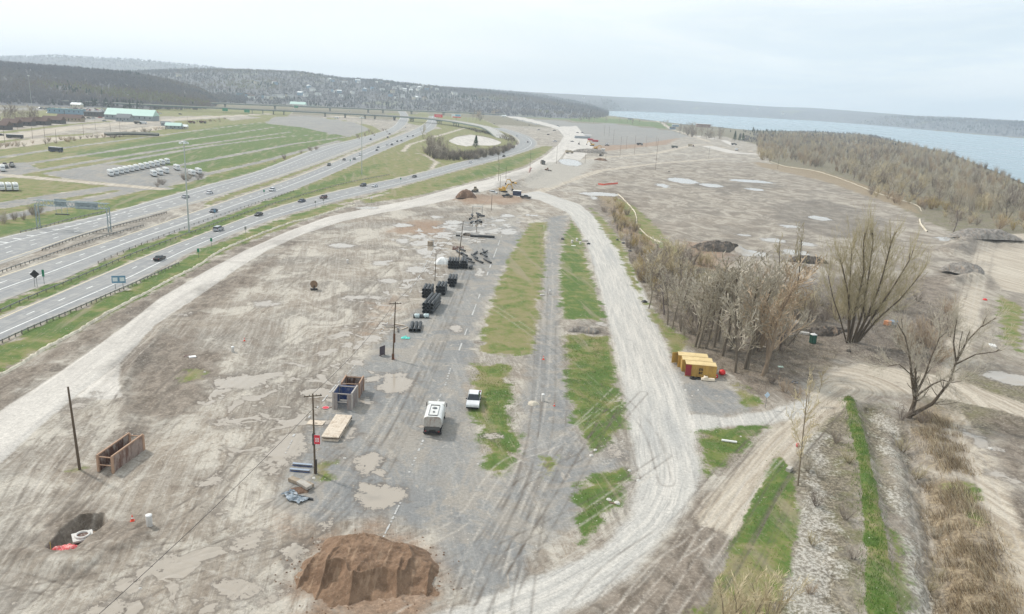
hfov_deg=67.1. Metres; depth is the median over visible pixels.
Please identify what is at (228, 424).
ground
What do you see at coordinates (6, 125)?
house
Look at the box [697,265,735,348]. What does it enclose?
bare tree
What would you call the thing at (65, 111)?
building
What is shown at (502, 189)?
excavator
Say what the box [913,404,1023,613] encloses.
dry reeds
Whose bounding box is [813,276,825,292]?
bare bush
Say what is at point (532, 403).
gravel pile
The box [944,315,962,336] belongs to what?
bare bush
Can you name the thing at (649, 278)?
bare tree
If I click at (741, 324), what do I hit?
bare tree
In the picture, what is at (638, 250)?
bare bush
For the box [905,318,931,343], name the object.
bare bush
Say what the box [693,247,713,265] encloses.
bare bush
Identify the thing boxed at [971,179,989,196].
bare tree
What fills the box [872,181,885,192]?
bare bush
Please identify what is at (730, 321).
bare tree
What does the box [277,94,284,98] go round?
house
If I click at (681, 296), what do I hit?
bare tree
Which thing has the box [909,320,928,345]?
bare bush
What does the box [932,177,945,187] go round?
bare tree
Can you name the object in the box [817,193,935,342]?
willow tree
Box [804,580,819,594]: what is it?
bare bush
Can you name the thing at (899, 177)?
bare tree
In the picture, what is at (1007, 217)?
bare bush
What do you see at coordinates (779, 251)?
bare tree
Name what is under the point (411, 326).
drain pipe
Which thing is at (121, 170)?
travel trailer
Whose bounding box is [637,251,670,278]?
bare tree
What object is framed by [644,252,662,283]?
bare tree
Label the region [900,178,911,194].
bare tree
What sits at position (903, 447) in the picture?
bare bush
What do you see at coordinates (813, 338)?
portable toilet
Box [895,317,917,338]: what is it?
bare bush
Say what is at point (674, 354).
door
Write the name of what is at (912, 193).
bare tree
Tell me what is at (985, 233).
rubble heap
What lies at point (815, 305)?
bare bush
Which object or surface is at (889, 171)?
bare tree
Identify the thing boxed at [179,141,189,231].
mast light
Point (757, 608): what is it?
willow sapling
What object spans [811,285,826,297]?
bare bush
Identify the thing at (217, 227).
minivan
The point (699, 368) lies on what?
shipping container
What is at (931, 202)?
bare bush
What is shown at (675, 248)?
bare tree
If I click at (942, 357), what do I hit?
bare bush
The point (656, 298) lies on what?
bare tree
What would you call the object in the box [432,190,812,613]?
gravel road
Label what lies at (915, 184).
bare tree
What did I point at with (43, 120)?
house
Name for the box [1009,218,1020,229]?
bare bush
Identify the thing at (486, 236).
drain pipe
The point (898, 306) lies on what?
bare bush
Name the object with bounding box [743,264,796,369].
bare tree
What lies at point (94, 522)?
excavation pit
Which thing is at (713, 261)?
bare bush
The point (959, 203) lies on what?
bare tree
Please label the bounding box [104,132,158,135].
train
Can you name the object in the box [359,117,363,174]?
mast light
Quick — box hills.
[0,57,1023,137]
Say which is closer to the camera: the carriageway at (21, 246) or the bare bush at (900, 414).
the bare bush at (900, 414)
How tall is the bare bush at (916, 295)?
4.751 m
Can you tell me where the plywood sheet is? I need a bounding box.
[307,420,325,424]
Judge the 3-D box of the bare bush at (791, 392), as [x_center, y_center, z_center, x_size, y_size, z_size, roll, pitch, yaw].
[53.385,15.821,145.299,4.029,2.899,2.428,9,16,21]
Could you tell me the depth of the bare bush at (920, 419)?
136.87 m
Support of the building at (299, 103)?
on the ground at (228, 424)
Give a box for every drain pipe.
[408,321,413,331]
[413,321,417,331]
[417,321,421,331]
[422,292,433,305]
[426,293,437,305]
[430,293,440,306]
[430,297,440,309]
[430,300,440,313]
[470,234,494,237]
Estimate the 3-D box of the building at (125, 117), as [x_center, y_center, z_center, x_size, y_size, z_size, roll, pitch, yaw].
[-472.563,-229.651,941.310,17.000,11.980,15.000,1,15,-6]
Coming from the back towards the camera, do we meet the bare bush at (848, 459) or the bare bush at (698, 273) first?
the bare bush at (698, 273)
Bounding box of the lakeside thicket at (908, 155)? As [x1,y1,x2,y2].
[756,130,1023,214]
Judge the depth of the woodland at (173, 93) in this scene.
1550.96 m
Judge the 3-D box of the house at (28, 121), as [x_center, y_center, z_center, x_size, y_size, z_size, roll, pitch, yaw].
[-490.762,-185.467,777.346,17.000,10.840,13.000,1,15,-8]
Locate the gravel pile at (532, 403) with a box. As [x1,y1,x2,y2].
[528,401,539,405]
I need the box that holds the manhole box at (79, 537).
[71,529,92,544]
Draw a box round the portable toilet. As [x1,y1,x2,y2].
[809,333,816,343]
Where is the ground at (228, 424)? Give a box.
[0,104,1023,613]
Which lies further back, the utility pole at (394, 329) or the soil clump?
the utility pole at (394, 329)
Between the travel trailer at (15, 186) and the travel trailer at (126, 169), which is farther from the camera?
the travel trailer at (126, 169)
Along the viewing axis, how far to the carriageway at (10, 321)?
244.65 m
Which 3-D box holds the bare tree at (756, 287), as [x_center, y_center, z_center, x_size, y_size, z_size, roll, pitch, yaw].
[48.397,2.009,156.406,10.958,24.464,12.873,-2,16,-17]
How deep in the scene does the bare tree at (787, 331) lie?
171.48 m
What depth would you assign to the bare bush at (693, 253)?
267.19 m
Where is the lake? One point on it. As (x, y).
(1000, 153)
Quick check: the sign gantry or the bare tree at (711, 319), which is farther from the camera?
the sign gantry
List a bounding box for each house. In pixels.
[0,121,12,129]
[1,118,22,126]
[14,117,36,125]
[28,117,50,124]
[42,115,65,123]
[57,114,84,121]
[269,95,276,99]
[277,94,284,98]
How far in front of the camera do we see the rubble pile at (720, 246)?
291.06 m
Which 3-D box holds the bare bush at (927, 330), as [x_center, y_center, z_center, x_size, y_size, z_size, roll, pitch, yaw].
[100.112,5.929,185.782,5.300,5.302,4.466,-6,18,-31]
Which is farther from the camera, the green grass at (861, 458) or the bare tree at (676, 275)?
the bare tree at (676, 275)
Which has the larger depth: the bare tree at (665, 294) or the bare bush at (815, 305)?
the bare bush at (815, 305)
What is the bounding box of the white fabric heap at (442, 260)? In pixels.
[434,257,447,264]
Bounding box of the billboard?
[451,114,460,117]
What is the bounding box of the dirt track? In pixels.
[0,113,1023,605]
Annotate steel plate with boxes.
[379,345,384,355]
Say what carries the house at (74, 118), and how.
on the grass verge
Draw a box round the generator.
[701,375,714,380]
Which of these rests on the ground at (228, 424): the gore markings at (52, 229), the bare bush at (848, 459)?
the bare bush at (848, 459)
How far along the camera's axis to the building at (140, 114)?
971.62 m
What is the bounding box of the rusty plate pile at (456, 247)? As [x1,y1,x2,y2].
[452,246,463,249]
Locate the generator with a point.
(705, 378)
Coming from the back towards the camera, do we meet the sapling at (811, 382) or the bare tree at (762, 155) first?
the bare tree at (762, 155)
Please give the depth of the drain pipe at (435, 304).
190.79 m
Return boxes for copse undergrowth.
[611,209,799,363]
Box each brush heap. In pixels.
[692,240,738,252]
[789,255,827,263]
[804,325,846,335]
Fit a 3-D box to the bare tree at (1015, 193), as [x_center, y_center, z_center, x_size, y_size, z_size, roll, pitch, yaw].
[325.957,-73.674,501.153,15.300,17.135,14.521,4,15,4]
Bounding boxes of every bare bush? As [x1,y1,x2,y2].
[611,200,622,208]
[633,262,641,271]
[634,243,641,253]
[636,252,646,263]
[660,249,680,268]
[664,251,680,273]
[671,257,701,283]
[673,249,692,268]
[674,240,689,252]
[684,241,705,260]
[685,264,701,281]
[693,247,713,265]
[706,255,716,267]
[765,365,779,382]
[778,379,801,392]
[786,388,803,397]
[797,292,817,316]
[799,452,815,470]
[800,292,822,322]
[803,530,825,546]
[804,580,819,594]
[806,488,831,506]
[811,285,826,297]
[812,464,829,477]
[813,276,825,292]
[813,290,830,305]
[817,309,831,321]
[827,293,846,318]
[830,428,843,442]
[835,495,860,519]
[840,300,852,318]
[840,447,860,463]
[842,540,868,559]
[867,183,876,193]
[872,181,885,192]
[882,188,892,197]
[887,190,905,202]
[888,288,924,312]
[891,320,923,349]
[892,328,922,352]
[893,432,916,451]
[894,397,915,419]
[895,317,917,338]
[897,276,912,297]
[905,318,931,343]
[906,464,929,479]
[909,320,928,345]
[912,288,927,301]
[914,314,937,329]
[914,406,930,422]
[917,318,951,347]
[918,321,935,339]
[919,191,934,203]
[924,569,942,592]
[925,195,938,208]
[925,522,949,538]
[927,333,956,362]
[928,310,944,327]
[930,563,947,578]
[933,197,942,207]
[937,316,958,330]
[938,293,965,313]
[941,201,952,209]
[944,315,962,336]
[947,311,962,326]
[973,216,983,223]
[993,211,1011,228]
[998,209,1018,224]
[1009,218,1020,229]
[1018,209,1023,221]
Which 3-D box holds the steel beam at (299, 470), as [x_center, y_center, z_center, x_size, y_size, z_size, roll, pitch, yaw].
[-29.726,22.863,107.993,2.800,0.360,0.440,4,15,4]
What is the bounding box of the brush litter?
[638,254,959,613]
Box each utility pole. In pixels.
[67,387,80,469]
[304,393,321,473]
[389,302,401,359]
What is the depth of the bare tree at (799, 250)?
223.79 m
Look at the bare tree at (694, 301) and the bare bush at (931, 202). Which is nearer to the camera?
the bare tree at (694, 301)
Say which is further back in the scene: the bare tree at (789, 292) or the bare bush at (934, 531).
the bare tree at (789, 292)
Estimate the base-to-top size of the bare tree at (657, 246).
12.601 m
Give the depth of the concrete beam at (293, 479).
104.63 m
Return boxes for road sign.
[30,270,38,286]
[111,276,125,288]
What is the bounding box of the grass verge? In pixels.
[0,108,1023,613]
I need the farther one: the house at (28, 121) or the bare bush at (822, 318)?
the house at (28, 121)
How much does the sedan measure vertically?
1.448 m
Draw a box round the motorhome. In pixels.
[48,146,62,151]
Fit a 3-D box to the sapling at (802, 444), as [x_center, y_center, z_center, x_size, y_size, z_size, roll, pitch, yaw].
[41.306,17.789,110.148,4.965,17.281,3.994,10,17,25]
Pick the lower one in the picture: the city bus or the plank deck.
the plank deck
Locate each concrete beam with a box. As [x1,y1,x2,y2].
[288,476,313,488]
[297,479,311,489]
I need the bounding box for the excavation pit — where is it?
[46,512,108,549]
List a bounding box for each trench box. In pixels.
[96,432,144,473]
[332,384,357,410]
[341,375,363,397]
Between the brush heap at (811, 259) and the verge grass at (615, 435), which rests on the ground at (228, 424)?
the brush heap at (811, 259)
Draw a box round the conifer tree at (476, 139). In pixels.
[473,135,479,146]
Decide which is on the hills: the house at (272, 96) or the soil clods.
the house at (272, 96)
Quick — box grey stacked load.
[574,136,589,138]
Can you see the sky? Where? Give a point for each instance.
(951, 58)
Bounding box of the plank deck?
[321,414,351,441]
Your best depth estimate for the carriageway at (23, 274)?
275.26 m
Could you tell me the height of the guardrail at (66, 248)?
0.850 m
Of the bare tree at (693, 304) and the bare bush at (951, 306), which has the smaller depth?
the bare tree at (693, 304)
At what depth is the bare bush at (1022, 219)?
425.24 m
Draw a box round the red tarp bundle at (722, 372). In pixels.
[719,369,725,374]
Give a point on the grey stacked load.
(584, 137)
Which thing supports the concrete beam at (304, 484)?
on the soil clump
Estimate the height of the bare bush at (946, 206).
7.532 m
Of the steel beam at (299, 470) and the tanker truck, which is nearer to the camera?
the steel beam at (299, 470)
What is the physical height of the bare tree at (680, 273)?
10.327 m
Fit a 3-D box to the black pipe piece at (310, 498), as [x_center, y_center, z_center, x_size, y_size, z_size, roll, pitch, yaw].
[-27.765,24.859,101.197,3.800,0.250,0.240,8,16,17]
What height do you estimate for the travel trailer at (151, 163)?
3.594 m
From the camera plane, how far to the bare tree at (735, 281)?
163.65 m
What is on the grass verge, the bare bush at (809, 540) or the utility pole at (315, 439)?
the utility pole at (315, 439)
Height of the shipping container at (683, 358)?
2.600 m
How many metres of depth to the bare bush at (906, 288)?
230.35 m
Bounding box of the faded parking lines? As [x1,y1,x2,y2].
[285,227,501,536]
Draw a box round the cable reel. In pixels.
[310,280,317,289]
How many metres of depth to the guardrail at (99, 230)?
264.80 m
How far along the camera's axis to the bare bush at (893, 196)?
483.45 m
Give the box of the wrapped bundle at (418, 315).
[413,313,428,317]
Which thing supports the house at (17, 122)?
on the ground at (228, 424)
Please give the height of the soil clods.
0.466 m
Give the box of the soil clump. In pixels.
[288,487,308,493]
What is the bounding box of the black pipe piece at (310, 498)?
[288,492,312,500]
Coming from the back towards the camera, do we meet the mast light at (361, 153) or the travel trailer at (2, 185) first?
the mast light at (361, 153)
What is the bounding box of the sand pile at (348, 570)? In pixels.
[294,532,440,606]
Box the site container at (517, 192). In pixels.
[513,190,525,195]
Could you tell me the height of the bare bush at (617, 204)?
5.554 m
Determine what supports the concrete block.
on the grass verge
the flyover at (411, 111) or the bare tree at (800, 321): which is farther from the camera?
the flyover at (411, 111)
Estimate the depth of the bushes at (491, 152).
671.47 m
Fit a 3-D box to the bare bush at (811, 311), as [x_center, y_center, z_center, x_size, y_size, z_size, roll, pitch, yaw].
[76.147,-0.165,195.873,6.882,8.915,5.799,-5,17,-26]
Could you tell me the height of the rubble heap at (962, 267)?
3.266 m
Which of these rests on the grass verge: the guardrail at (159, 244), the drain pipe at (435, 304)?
the guardrail at (159, 244)
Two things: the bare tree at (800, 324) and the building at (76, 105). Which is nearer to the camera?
the bare tree at (800, 324)
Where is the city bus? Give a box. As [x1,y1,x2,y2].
[6,134,23,138]
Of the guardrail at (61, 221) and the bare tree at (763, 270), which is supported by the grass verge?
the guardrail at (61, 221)
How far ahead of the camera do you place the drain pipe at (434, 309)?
191.00 m
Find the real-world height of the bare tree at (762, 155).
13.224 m
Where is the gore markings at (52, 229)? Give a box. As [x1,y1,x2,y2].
[4,211,126,242]
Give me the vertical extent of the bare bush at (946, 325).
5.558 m
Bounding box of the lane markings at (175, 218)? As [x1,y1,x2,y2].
[0,116,432,289]
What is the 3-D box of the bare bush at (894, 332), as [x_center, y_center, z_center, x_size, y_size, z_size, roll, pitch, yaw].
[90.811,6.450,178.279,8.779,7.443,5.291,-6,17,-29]
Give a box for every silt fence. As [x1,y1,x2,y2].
[0,204,354,375]
[619,195,659,241]
[764,159,920,209]
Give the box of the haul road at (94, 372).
[0,116,758,463]
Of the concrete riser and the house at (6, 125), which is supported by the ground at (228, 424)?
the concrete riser
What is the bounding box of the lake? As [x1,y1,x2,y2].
[608,111,1023,182]
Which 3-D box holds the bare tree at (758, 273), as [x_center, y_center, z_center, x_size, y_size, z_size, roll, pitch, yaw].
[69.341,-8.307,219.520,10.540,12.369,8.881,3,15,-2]
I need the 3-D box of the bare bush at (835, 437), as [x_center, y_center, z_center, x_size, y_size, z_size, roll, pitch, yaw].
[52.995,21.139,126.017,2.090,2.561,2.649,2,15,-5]
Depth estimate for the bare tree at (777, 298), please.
190.50 m
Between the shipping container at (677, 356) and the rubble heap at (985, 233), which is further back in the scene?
the rubble heap at (985, 233)
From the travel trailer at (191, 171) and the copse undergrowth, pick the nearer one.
the copse undergrowth
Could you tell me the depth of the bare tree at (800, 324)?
174.90 m
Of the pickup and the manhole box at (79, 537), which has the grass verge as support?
the pickup
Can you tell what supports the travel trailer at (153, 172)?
on the ground at (228, 424)
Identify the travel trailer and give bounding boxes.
[0,164,4,170]
[0,182,4,190]
[5,182,11,190]
[12,182,18,190]
[107,169,113,175]
[112,168,118,174]
[117,167,123,173]
[122,166,128,172]
[127,165,133,171]
[133,164,138,169]
[138,163,143,168]
[143,162,149,167]
[148,161,154,166]
[150,169,156,175]
[154,160,159,165]
[156,168,162,174]
[159,159,164,164]
[162,167,168,172]
[164,158,169,163]
[173,164,179,169]
[188,169,194,175]
[195,167,201,173]
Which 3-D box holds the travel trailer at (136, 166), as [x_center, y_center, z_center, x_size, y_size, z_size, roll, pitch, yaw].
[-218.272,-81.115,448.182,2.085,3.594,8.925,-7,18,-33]
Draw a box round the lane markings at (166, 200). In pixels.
[0,111,406,260]
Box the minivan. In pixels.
[212,225,223,230]
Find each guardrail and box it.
[0,174,388,311]
[0,224,143,272]
[0,262,178,342]
[20,210,107,232]
[42,211,166,250]
[98,190,293,262]
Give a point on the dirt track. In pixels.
(734, 501)
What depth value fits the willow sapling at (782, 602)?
79.12 m
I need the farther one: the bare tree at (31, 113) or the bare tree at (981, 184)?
the bare tree at (31, 113)
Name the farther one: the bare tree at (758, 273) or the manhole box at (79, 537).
the bare tree at (758, 273)
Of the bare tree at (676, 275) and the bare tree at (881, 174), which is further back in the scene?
the bare tree at (881, 174)
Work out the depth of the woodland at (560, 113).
2634.34 m
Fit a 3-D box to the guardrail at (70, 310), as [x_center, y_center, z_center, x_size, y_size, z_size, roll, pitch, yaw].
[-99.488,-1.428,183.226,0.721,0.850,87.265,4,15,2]
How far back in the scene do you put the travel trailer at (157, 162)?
474.48 m
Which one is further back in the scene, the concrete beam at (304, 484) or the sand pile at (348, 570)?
the concrete beam at (304, 484)
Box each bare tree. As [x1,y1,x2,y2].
[22,110,35,117]
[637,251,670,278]
[642,257,660,307]
[643,235,666,268]
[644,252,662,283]
[649,271,675,314]
[656,263,675,324]
[663,265,672,286]
[665,236,687,264]
[666,264,691,328]
[668,271,703,299]
[671,254,695,277]
[674,260,692,283]
[674,268,699,330]
[674,279,700,313]
[676,299,723,338]
[679,290,709,316]
[681,242,693,261]
[681,280,709,321]
[687,269,731,346]
[689,248,702,267]
[689,262,734,347]
[693,299,713,325]
[697,256,755,347]
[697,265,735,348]
[701,259,754,355]
[710,247,773,340]
[710,251,758,350]
[719,274,761,372]
[730,263,791,368]
[733,306,751,346]
[738,251,826,372]
[742,255,792,353]
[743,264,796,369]
[743,313,772,351]
[746,259,771,289]
[750,263,811,375]
[751,259,783,290]
[759,148,766,159]
[762,287,791,311]
[765,268,792,297]
[768,150,774,161]
[772,232,790,273]
[774,300,818,345]
[778,324,802,350]
[781,285,803,315]
[788,309,809,342]
[792,221,807,278]
[842,287,1023,418]
[861,168,877,184]
[872,168,888,180]
[879,161,891,174]
[887,158,896,174]
[888,173,912,192]
[888,177,898,194]
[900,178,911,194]
[908,177,921,191]
[908,181,927,199]
[912,173,926,196]
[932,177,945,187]
[935,186,946,201]
[946,184,970,210]
[946,206,966,231]
[971,165,982,174]
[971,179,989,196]
[979,192,990,210]
[985,191,1000,208]
[987,191,1023,217]
[1006,184,1023,205]
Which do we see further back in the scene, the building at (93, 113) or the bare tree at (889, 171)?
the building at (93, 113)
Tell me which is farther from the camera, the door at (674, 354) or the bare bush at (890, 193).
the bare bush at (890, 193)
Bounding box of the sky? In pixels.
[0,0,1023,120]
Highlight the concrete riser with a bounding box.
[145,513,152,526]
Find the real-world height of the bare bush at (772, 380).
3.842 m
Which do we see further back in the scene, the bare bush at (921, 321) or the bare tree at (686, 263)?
the bare tree at (686, 263)
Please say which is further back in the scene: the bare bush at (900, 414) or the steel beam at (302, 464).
the bare bush at (900, 414)
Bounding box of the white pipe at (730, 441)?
[721,439,736,442]
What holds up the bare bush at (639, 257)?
on the ground at (228, 424)
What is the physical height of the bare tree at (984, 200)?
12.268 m
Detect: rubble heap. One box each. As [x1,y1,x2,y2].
[567,326,600,333]
[573,148,607,153]
[939,262,985,275]
[949,227,1023,240]
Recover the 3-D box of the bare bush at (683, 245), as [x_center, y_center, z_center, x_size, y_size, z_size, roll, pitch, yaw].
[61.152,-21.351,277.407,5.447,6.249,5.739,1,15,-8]
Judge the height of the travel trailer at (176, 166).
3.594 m
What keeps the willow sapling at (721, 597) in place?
on the grass verge
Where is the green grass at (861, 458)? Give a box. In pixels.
[838,395,904,613]
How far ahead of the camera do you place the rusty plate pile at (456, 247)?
268.17 m
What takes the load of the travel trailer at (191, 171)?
on the ground at (228, 424)
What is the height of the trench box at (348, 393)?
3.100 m
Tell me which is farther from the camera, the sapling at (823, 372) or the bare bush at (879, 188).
the bare bush at (879, 188)
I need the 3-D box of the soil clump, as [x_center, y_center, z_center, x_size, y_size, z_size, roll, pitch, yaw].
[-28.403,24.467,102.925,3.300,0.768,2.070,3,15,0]
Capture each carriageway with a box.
[0,111,408,263]
[0,116,436,301]
[0,128,536,339]
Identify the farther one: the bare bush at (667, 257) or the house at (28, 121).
the house at (28, 121)
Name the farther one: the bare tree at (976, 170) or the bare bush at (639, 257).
the bare tree at (976, 170)
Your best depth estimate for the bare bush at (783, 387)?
148.22 m
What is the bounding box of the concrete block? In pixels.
[786,465,792,472]
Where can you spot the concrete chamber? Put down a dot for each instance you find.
(431, 243)
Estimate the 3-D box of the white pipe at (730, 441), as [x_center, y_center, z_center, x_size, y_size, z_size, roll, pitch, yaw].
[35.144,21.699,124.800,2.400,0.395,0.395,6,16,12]
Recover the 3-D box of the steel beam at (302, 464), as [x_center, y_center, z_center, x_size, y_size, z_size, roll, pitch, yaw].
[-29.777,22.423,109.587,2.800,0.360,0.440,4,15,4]
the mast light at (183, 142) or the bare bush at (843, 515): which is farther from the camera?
the mast light at (183, 142)
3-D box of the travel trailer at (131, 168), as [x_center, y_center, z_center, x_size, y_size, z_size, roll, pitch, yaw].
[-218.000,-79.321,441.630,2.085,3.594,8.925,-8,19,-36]
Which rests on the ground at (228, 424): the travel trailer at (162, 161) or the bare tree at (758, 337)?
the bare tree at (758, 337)
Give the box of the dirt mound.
[456,189,476,197]
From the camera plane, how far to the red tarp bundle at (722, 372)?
155.80 m
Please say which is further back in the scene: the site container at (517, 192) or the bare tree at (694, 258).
the site container at (517, 192)
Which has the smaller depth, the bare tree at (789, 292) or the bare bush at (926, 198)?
the bare tree at (789, 292)
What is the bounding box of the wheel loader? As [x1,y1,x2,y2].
[471,186,478,192]
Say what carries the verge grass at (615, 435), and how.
on the grass verge
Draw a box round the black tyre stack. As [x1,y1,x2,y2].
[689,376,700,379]
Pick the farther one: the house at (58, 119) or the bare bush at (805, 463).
the house at (58, 119)
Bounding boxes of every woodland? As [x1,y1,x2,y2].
[0,53,226,69]
[0,60,246,109]
[121,67,607,118]
[599,98,1023,135]
[739,133,884,155]
[743,129,905,145]
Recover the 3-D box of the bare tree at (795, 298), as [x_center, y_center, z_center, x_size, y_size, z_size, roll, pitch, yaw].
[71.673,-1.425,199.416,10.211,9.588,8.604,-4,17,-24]
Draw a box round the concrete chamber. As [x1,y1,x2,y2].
[427,240,433,245]
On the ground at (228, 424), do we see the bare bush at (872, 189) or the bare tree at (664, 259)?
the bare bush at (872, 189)
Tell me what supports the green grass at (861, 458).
on the ground at (228, 424)
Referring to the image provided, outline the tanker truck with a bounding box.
[423,401,446,433]
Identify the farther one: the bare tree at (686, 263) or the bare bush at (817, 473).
the bare tree at (686, 263)
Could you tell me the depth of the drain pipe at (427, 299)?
191.05 m
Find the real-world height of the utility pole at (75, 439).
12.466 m
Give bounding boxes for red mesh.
[52,543,77,550]
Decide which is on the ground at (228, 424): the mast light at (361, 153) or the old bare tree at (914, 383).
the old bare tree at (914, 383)
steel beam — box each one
[290,468,309,472]
[292,462,311,467]
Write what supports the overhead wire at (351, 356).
attached to the utility pole at (315, 439)
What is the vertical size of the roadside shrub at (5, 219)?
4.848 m
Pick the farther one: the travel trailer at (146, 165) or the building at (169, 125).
the building at (169, 125)
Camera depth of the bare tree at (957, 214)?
372.73 m
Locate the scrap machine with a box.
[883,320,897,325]
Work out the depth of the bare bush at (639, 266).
244.94 m
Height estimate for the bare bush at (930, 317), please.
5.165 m
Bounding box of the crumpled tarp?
[281,489,307,502]
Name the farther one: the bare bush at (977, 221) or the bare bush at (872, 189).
the bare bush at (872, 189)
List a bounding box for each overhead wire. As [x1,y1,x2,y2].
[99,409,312,613]
[316,303,394,390]
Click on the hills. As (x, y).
(634, 104)
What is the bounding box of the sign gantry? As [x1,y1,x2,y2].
[33,199,111,231]
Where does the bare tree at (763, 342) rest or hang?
on the ground at (228, 424)
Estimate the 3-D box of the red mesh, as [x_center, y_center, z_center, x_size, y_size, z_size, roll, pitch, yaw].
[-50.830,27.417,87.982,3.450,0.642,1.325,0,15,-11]
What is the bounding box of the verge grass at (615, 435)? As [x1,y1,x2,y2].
[471,334,800,612]
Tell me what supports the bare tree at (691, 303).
on the ground at (228, 424)
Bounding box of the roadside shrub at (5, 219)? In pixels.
[0,212,7,223]
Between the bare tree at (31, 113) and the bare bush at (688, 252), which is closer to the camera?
the bare bush at (688, 252)
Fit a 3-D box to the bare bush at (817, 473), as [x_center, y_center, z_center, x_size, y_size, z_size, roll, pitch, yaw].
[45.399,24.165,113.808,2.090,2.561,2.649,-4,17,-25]
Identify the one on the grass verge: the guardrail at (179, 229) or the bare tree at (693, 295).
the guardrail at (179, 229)
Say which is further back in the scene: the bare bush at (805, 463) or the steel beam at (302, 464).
the bare bush at (805, 463)
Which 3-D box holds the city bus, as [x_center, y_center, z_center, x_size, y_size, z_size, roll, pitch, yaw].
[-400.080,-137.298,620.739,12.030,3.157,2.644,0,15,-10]
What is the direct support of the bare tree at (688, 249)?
on the ground at (228, 424)
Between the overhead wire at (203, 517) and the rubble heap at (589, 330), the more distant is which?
the rubble heap at (589, 330)
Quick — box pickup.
[466,390,481,408]
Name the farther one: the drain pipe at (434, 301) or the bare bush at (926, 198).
the bare bush at (926, 198)
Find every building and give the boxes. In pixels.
[47,108,85,114]
[70,102,83,107]
[83,111,103,116]
[104,108,158,120]
[115,113,133,121]
[165,122,182,128]
[289,101,306,105]
[696,123,710,127]
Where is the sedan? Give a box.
[153,255,165,260]
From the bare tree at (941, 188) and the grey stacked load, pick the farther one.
the grey stacked load
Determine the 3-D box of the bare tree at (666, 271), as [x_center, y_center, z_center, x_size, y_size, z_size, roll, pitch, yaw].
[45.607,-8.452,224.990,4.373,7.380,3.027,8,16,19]
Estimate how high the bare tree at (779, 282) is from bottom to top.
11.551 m
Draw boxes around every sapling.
[714,571,756,613]
[726,566,789,613]
[745,566,814,613]
[785,374,820,485]
[808,366,815,403]
[818,368,828,391]
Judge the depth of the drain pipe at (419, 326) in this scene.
175.13 m
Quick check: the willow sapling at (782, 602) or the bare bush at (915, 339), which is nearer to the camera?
the willow sapling at (782, 602)
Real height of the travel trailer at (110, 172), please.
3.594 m
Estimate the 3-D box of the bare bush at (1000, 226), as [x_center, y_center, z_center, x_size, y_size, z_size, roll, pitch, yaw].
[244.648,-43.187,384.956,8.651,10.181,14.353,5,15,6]
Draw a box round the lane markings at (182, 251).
[0,133,531,333]
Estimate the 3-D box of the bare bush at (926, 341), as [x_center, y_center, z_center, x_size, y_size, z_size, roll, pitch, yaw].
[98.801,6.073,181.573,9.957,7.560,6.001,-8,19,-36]
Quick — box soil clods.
[267,529,462,613]
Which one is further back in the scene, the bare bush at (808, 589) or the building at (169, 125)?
the building at (169, 125)
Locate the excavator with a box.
[498,184,513,191]
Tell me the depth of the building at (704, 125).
2067.13 m
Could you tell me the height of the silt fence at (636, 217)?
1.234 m
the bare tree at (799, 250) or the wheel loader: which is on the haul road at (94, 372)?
the wheel loader
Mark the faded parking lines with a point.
(293, 435)
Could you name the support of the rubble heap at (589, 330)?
on the ground at (228, 424)
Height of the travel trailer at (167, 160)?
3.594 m
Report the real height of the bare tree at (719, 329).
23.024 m
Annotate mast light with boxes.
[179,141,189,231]
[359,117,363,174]
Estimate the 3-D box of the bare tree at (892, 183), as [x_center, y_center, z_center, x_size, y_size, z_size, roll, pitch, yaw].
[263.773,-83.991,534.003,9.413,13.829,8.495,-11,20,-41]
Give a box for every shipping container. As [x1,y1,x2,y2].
[671,351,707,366]
[680,356,712,371]
[684,360,716,378]
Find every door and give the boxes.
[671,352,677,362]
[685,364,691,375]
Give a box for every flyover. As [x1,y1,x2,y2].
[63,100,508,138]
[210,102,504,114]
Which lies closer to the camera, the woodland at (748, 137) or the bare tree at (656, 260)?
the bare tree at (656, 260)
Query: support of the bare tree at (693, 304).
on the ground at (228, 424)
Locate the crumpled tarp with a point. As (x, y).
(297, 498)
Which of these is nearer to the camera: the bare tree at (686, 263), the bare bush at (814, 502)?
the bare bush at (814, 502)
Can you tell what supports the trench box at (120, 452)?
on the ground at (228, 424)

